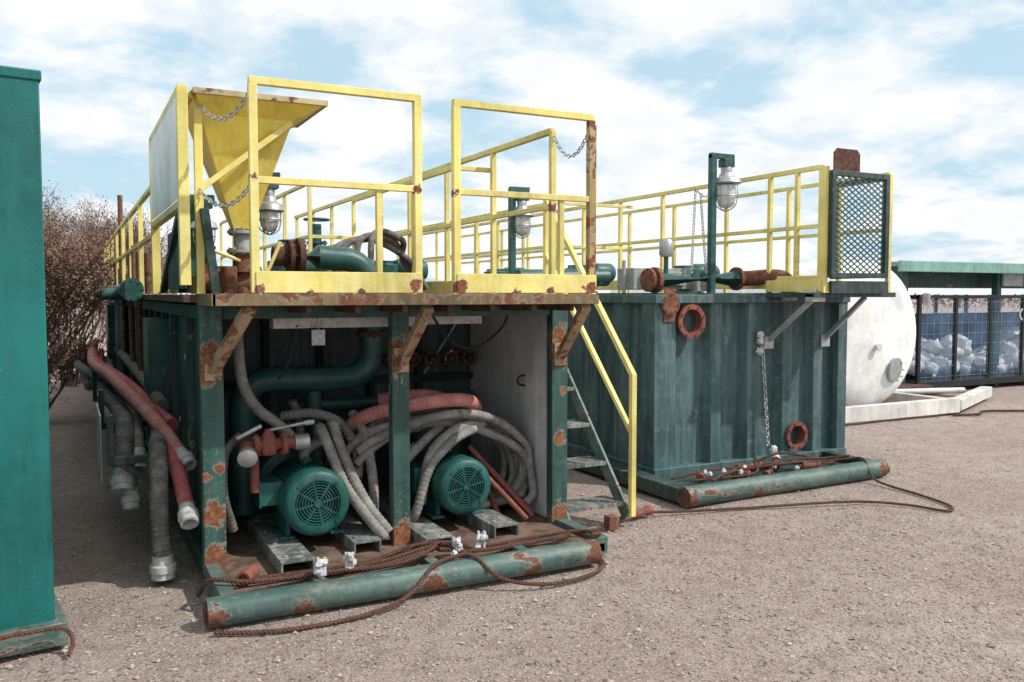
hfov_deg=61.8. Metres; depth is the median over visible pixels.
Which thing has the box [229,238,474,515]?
discharge pipe
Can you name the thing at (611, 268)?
agitator drive
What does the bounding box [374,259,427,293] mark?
agitator drive
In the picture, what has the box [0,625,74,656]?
wire rope
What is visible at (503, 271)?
agitator drive
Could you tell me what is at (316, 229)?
gate valve
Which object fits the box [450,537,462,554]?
rope clamp
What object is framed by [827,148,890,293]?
gate
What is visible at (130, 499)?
suction hose
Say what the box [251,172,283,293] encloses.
work light
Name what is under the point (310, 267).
agitator drive
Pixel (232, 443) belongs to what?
drop hose
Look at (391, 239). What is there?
deck hoses
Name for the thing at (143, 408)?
suction hose
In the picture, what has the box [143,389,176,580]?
suction hose
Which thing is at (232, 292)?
agitator drive
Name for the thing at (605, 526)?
wire rope
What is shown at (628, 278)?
pipe
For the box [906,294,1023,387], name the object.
storage cage
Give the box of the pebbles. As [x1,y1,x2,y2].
[0,406,1023,681]
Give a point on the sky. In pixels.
(929, 94)
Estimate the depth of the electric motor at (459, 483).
5.94 m
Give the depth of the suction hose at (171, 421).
5.98 m
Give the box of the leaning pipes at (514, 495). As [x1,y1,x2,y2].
[467,445,533,519]
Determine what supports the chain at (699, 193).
attached to the work light at (722, 190)
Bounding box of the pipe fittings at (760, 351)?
[695,331,820,482]
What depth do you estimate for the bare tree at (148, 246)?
21.22 m
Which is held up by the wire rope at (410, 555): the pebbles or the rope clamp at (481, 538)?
the rope clamp at (481, 538)
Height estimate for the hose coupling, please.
0.080 m
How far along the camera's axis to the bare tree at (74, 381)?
16.38 m
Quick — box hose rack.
[84,348,198,506]
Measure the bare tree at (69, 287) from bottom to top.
3.022 m
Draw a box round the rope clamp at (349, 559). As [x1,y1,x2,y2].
[342,551,356,571]
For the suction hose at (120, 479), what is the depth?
5.76 m
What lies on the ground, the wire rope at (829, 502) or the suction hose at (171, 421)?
the wire rope at (829, 502)
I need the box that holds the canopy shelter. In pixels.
[878,260,1023,386]
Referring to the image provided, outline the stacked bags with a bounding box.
[907,326,1023,376]
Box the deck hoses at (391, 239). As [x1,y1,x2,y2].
[325,228,428,289]
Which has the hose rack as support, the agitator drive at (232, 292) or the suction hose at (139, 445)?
the suction hose at (139, 445)
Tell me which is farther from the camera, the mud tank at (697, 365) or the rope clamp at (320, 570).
the mud tank at (697, 365)
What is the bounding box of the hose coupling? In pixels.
[631,505,653,518]
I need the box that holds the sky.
[0,0,1023,294]
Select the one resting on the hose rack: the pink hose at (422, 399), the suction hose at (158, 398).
the suction hose at (158, 398)
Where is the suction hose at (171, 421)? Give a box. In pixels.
[98,348,178,429]
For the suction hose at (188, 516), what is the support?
on the hose rack
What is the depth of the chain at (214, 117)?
4.80 m
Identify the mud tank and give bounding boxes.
[95,75,607,628]
[394,164,895,507]
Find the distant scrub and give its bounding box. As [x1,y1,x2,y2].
[76,293,1019,313]
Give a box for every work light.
[190,194,217,293]
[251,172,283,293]
[508,186,533,293]
[707,152,741,292]
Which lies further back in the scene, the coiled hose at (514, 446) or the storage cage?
the storage cage
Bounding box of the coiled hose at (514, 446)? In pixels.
[346,407,537,508]
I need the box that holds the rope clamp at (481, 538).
[474,531,487,547]
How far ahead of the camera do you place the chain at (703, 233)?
8.13 m
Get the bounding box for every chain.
[197,93,246,121]
[199,184,248,207]
[553,135,585,157]
[690,188,696,272]
[695,188,708,197]
[699,194,707,272]
[761,337,769,446]
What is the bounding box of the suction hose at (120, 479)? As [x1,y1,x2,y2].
[97,356,136,492]
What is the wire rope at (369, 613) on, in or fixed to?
on the ground
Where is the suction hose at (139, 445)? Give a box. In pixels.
[106,356,148,471]
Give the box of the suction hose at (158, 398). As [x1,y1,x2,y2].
[74,346,168,410]
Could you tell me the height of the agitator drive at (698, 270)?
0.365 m
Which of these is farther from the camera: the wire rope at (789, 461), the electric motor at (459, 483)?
the wire rope at (789, 461)
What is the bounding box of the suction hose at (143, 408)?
[87,339,196,471]
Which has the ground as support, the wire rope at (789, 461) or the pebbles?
the pebbles
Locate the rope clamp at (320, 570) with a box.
[313,557,328,578]
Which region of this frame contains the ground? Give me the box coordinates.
[0,298,1023,681]
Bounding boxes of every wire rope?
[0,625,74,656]
[196,529,601,596]
[213,552,605,635]
[591,516,628,530]
[619,457,953,518]
[671,451,854,481]
[952,410,1023,415]
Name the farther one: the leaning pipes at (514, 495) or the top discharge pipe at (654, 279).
the top discharge pipe at (654, 279)
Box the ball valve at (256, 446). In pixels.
[236,419,313,492]
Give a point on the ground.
(112, 532)
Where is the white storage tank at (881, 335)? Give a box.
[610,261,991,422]
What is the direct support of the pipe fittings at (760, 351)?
on the mud tank at (697, 365)
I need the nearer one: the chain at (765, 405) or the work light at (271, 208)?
the work light at (271, 208)
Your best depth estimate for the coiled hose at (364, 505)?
5.84 m
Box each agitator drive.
[217,266,261,293]
[262,260,337,293]
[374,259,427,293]
[484,267,524,273]
[565,263,615,292]
[673,264,719,292]
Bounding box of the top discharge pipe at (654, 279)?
[515,239,797,321]
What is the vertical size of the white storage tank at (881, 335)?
2.212 m
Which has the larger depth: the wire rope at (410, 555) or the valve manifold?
the valve manifold
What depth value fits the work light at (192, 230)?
6.59 m
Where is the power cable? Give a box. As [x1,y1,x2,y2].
[277,316,524,386]
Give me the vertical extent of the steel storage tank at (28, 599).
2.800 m
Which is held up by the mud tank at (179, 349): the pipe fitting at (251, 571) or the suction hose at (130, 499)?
the pipe fitting at (251, 571)
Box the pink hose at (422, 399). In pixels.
[342,389,481,434]
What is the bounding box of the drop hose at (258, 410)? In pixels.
[231,319,295,435]
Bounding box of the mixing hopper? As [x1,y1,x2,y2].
[188,86,327,293]
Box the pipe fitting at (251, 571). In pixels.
[236,564,259,585]
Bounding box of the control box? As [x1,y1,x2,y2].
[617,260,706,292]
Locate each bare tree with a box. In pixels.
[42,180,171,386]
[42,183,85,256]
[43,206,137,408]
[58,191,176,303]
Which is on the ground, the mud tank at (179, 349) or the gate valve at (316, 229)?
the mud tank at (179, 349)
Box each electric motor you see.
[252,419,348,540]
[410,430,490,519]
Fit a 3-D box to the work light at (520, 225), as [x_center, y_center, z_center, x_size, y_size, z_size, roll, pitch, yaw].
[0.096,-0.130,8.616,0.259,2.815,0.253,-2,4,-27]
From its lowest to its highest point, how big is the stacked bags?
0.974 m
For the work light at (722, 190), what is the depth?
8.13 m
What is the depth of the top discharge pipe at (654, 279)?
8.10 m
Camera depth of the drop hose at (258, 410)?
5.44 m
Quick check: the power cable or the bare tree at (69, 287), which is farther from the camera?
the bare tree at (69, 287)
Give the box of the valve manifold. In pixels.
[380,349,476,367]
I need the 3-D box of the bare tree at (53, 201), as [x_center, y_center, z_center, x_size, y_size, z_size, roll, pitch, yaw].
[-8.773,-0.873,14.442,5.107,3.700,3.140,2,4,34]
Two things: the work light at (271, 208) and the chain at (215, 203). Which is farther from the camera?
the work light at (271, 208)
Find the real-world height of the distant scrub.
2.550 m
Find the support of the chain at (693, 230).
hanging from the mud tank at (697, 365)
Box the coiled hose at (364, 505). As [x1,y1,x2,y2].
[280,408,486,540]
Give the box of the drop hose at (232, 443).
[225,398,303,532]
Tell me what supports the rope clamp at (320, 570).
on the wire rope at (410, 555)
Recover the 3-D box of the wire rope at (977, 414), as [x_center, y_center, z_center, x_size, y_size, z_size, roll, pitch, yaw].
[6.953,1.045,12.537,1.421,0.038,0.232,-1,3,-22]
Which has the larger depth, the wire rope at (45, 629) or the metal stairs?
the metal stairs
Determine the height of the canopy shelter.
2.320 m
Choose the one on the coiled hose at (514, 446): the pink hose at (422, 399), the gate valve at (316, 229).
the pink hose at (422, 399)
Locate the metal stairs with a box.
[478,200,636,529]
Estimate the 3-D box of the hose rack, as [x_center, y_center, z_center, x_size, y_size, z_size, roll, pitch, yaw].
[-4.306,0.581,9.359,0.555,0.645,8.600,-2,4,-27]
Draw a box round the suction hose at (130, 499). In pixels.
[120,464,140,509]
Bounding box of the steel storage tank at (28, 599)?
[0,65,68,657]
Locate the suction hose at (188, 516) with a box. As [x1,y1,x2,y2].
[94,339,199,529]
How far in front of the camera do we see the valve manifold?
7.07 m
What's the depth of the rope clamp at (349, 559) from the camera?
4.98 m
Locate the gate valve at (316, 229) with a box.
[278,217,339,293]
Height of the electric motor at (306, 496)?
0.675 m
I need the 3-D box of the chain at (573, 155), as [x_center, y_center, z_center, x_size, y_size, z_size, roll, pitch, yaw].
[0.397,-1.342,5.841,0.033,0.194,0.457,-2,4,-27]

